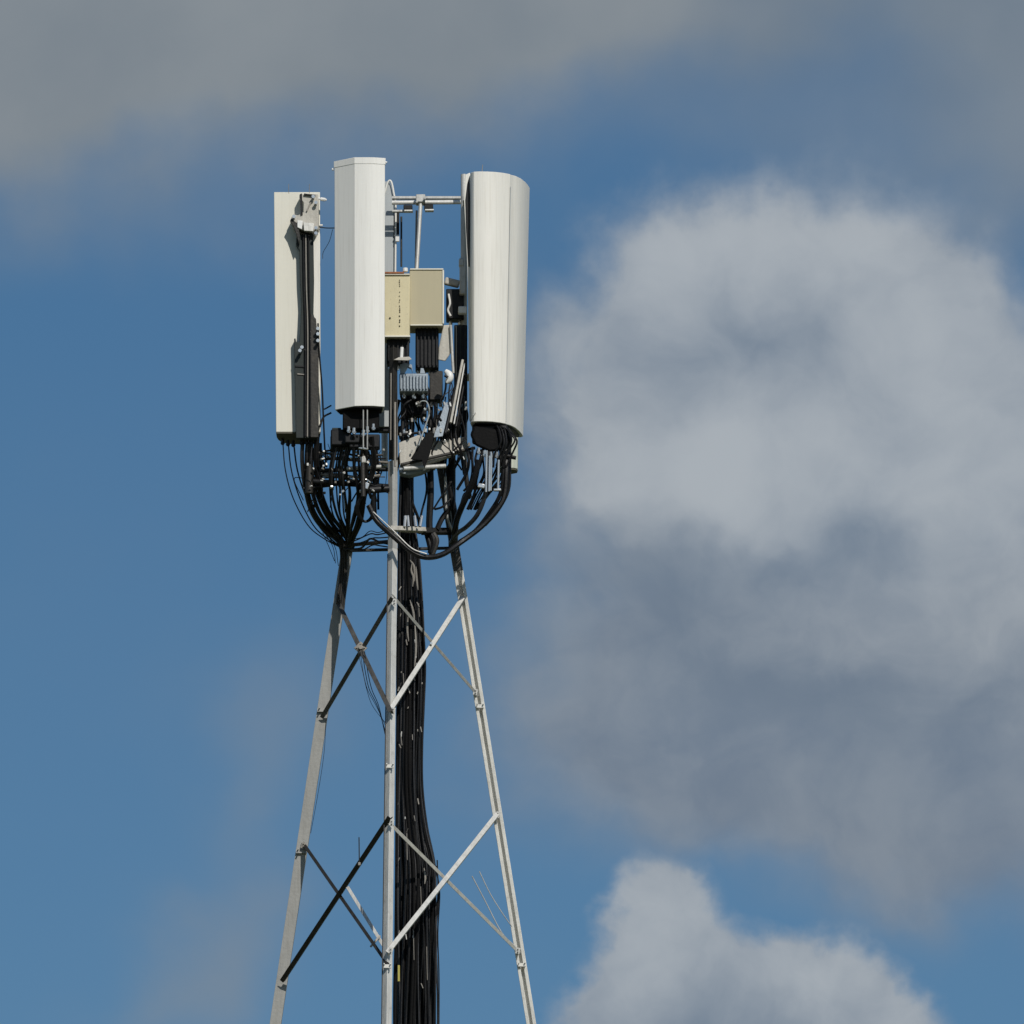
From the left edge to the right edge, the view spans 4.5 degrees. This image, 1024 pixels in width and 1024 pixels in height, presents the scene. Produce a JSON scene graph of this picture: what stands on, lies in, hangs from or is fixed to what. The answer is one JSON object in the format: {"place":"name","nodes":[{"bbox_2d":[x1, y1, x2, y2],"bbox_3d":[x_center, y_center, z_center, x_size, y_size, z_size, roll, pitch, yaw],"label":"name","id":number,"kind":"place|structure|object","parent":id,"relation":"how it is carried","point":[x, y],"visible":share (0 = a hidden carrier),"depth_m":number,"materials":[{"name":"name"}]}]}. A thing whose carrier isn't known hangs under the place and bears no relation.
{"place":"outdoors","nodes":[
{"label":"outdoors","id":0,"kind":"place"},
{"bbox_2d":[0,0,1023,1023],"label":"sky","id":1,"kind":"structure","parent":0,"point":[745,591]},
{"label":"ground","id":2,"kind":"structure","parent":0,"visible":0},
{"bbox_2d":[270,347,535,1023],"bbox_3d":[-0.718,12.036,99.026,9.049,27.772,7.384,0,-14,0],"label":"lattice tower","id":3,"kind":"structure","parent":2,"relation":"on","point":[391,700],"depth_m":102.74,"materials":[{"name":"metal"}]},
{"bbox_2d":[311,725,325,829],"bbox_3d":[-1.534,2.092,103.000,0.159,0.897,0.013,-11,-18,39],"label":"loose wires","id":4,"kind":"object","parent":3,"relation":"attached to","point":[321,772],"visible":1,"depth_m":102.98,"materials":[{"name":"black rubber"}]},
{"bbox_2d":[358,837,360,865],"bbox_3d":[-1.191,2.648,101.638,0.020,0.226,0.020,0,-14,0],"label":"lightning rod","id":5,"kind":"object","parent":3,"relation":"attached to","point":[359,863],"visible":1,"depth_m":101.63,"materials":[{"name":"metal"}]},
{"bbox_2d":[358,651,384,733],"bbox_3d":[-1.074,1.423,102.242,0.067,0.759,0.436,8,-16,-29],"label":"loose wires","id":6,"kind":"object","parent":3,"relation":"hanging from","point":[377,706],"visible":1,"depth_m":102.34,"materials":[{"name":"black rubber"}]},
{"bbox_2d":[303,174,474,552],"bbox_3d":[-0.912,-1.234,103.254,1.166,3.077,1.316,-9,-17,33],"label":"antenna head frame","id":7,"kind":"object","parent":3,"relation":"attached to","point":[418,460],"visible":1,"depth_m":102.98,"materials":[{"name":"metal"}]},
{"bbox_2d":[274,184,326,446],"bbox_3d":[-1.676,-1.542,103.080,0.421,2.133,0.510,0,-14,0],"label":"panel antenna","id":8,"kind":"object","parent":7,"relation":"attached to","point":[297,294],"visible":1,"depth_m":102.96,"materials":[{"name":"white paint"}]},
{"bbox_2d":[317,323,331,466],"bbox_3d":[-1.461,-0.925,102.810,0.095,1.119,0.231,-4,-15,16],"label":"antenna lead","id":9,"kind":"object","parent":8,"relation":"attached to","point":[323,415],"visible":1,"depth_m":102.75,"materials":[{"name":"black rubber"}]},
{"bbox_2d":[319,224,334,258],"bbox_3d":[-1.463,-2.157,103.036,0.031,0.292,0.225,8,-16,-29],"label":"link cable","id":10,"kind":"object","parent":8,"relation":"attached to","point":[332,228],"visible":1,"depth_m":103.04,"materials":[{"name":"plastic"}]},
{"bbox_2d":[282,436,347,609],"bbox_3d":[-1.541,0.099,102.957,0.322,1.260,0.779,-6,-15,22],"label":"cable harness","id":11,"kind":"object","parent":7,"relation":"hanging from","point":[333,532],"visible":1,"depth_m":102.95,"materials":[{"name":"black rubber"}]},
{"bbox_2d":[294,435,387,551],"bbox_3d":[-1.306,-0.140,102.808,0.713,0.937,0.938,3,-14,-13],"label":"cable harness","id":12,"kind":"object","parent":7,"relation":"hanging from","point":[373,458],"visible":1,"depth_m":102.65,"materials":[{"name":"rubber"}]},
{"bbox_2d":[332,157,386,449],"bbox_3d":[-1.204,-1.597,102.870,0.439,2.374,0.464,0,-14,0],"label":"panel antenna","id":13,"kind":"object","parent":7,"relation":"attached to","point":[359,294],"visible":1,"depth_m":102.69,"materials":[{"name":"white plastic"}]},
{"bbox_2d":[331,428,350,450],"bbox_3d":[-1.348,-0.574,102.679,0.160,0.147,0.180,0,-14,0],"label":"junction box","id":14,"kind":"object","parent":13,"relation":"attached to","point":[337,437],"visible":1,"depth_m":102.59,"materials":[{"name":"black paint"}]},
{"bbox_2d":[379,180,398,432],"bbox_3d":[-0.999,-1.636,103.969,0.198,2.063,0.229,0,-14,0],"label":"panel antenna","id":15,"kind":"object","parent":7,"relation":"attached to","point":[391,229],"visible":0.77,"depth_m":104.02,"materials":[{"name":"white paint"}]},
{"bbox_2d":[385,268,409,342],"bbox_3d":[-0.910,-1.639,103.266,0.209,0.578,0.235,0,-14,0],"label":"equipment cabinet","id":16,"kind":"object","parent":7,"relation":"attached to","point":[397,305],"visible":1,"depth_m":103.16,"materials":[{"name":"metal"}]},
{"bbox_2d":[387,339,408,369],"bbox_3d":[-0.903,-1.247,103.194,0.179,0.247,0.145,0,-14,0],"label":"radio unit","id":17,"kind":"object","parent":7,"relation":"attached to","point":[399,343],"visible":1,"depth_m":103.15,"materials":[{"name":"black paint"}]},
{"bbox_2d":[399,363,427,398],"bbox_3d":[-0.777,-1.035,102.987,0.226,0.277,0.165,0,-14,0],"label":"radio unit","id":18,"kind":"object","parent":7,"relation":"attached to","point":[412,384],"visible":1,"depth_m":102.93,"materials":[{"name":"grey metal"}]},
{"bbox_2d":[405,396,426,421],"bbox_3d":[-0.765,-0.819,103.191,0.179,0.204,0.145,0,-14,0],"label":"cables","id":19,"kind":"object","parent":7,"relation":"attached to","point":[417,412],"visible":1,"depth_m":103.15,"materials":[{"name":"black rubber"}]},
{"bbox_2d":[409,268,443,332],"bbox_3d":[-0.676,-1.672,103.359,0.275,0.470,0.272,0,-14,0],"label":"equipment cabinet","id":20,"kind":"object","parent":7,"relation":"attached to","point":[426,298],"visible":1,"depth_m":103.24,"materials":[{"name":"beige metal"}]},
{"bbox_2d":[415,328,438,373],"bbox_3d":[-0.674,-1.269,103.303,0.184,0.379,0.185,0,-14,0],"label":"radio unit","id":21,"kind":"object","parent":7,"relation":"attached to","point":[426,349],"visible":1,"depth_m":103.24,"materials":[{"name":"black paint"}]},
{"bbox_2d":[429,371,442,406],"bbox_3d":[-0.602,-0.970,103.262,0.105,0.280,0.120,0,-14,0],"label":"radio unit","id":22,"kind":"object","parent":7,"relation":"attached to","point":[436,386],"visible":1,"depth_m":103.21,"materials":[{"name":"grey metal"}]},
{"bbox_2d":[397,373,475,474],"bbox_3d":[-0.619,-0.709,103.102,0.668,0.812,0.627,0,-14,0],"label":"cable harness","id":23,"kind":"object","parent":7,"relation":"attached to","point":[464,413],"visible":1,"depth_m":102.99,"materials":[{"name":"rubber"}]},
{"bbox_2d":[442,369,453,399],"bbox_3d":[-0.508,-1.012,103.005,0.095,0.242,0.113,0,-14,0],"label":"surge protector","id":24,"kind":"object","parent":23,"relation":"attached to","point":[449,375],"visible":1,"depth_m":103.00,"materials":[{"name":"white plastic"}]},
{"bbox_2d":[366,449,508,559],"bbox_3d":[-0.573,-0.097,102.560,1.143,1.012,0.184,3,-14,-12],"label":"cable loop","id":25,"kind":"object","parent":7,"relation":"hanging from","point":[398,539],"visible":1,"depth_m":102.47,"materials":[{"name":"rubber"}]},
{"bbox_2d":[411,395,465,554],"bbox_3d":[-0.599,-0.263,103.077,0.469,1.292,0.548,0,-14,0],"label":"cable harness","id":26,"kind":"object","parent":7,"relation":"attached to","point":[432,541],"visible":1,"depth_m":102.97,"materials":[{"name":"black rubber"}]},
{"bbox_2d":[446,289,463,324],"bbox_3d":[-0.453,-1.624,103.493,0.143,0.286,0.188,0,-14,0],"label":"radio unit","id":27,"kind":"object","parent":7,"relation":"attached to","point":[454,300],"visible":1,"depth_m":103.45,"materials":[{"name":"black paint"}]},
{"bbox_2d":[454,325,466,405],"bbox_3d":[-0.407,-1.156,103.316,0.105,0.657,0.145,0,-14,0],"label":"radio unit","id":28,"kind":"object","parent":7,"relation":"attached to","point":[460,342],"visible":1,"depth_m":103.29,"materials":[{"name":"black paint"}]},
{"bbox_2d":[463,165,529,458],"bbox_3d":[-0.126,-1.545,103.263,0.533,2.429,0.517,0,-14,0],"label":"panel antenna","id":29,"kind":"object","parent":7,"relation":"attached to","point":[496,206],"visible":1,"depth_m":103.12,"materials":[{"name":"white paint"}]},
{"bbox_2d":[449,425,517,545],"bbox_3d":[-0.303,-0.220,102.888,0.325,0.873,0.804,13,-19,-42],"label":"cable harness","id":30,"kind":"object","parent":29,"relation":"attached to","point":[486,487],"visible":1,"depth_m":102.75,"materials":[{"name":"black rubber"}]},
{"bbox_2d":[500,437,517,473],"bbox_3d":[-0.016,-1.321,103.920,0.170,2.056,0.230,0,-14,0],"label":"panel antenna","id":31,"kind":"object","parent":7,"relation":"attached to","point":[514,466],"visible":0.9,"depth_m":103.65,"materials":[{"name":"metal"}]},
{"bbox_2d":[393,476,439,1023],"bbox_3d":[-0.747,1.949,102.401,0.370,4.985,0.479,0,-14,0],"label":"feeder cable bundle","id":32,"kind":"object","parent":3,"relation":"attached to","point":[416,974],"visible":1,"depth_m":102.24,"materials":[{"name":"black rubber"}]},
{"bbox_2d":[472,871,513,944],"bbox_3d":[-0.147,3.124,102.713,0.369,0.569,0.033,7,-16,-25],"label":"loose wires","id":33,"kind":"object","parent":3,"relation":"attached to","point":[488,906],"visible":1,"depth_m":102.71,"materials":[{"name":"metal"}]}
]}

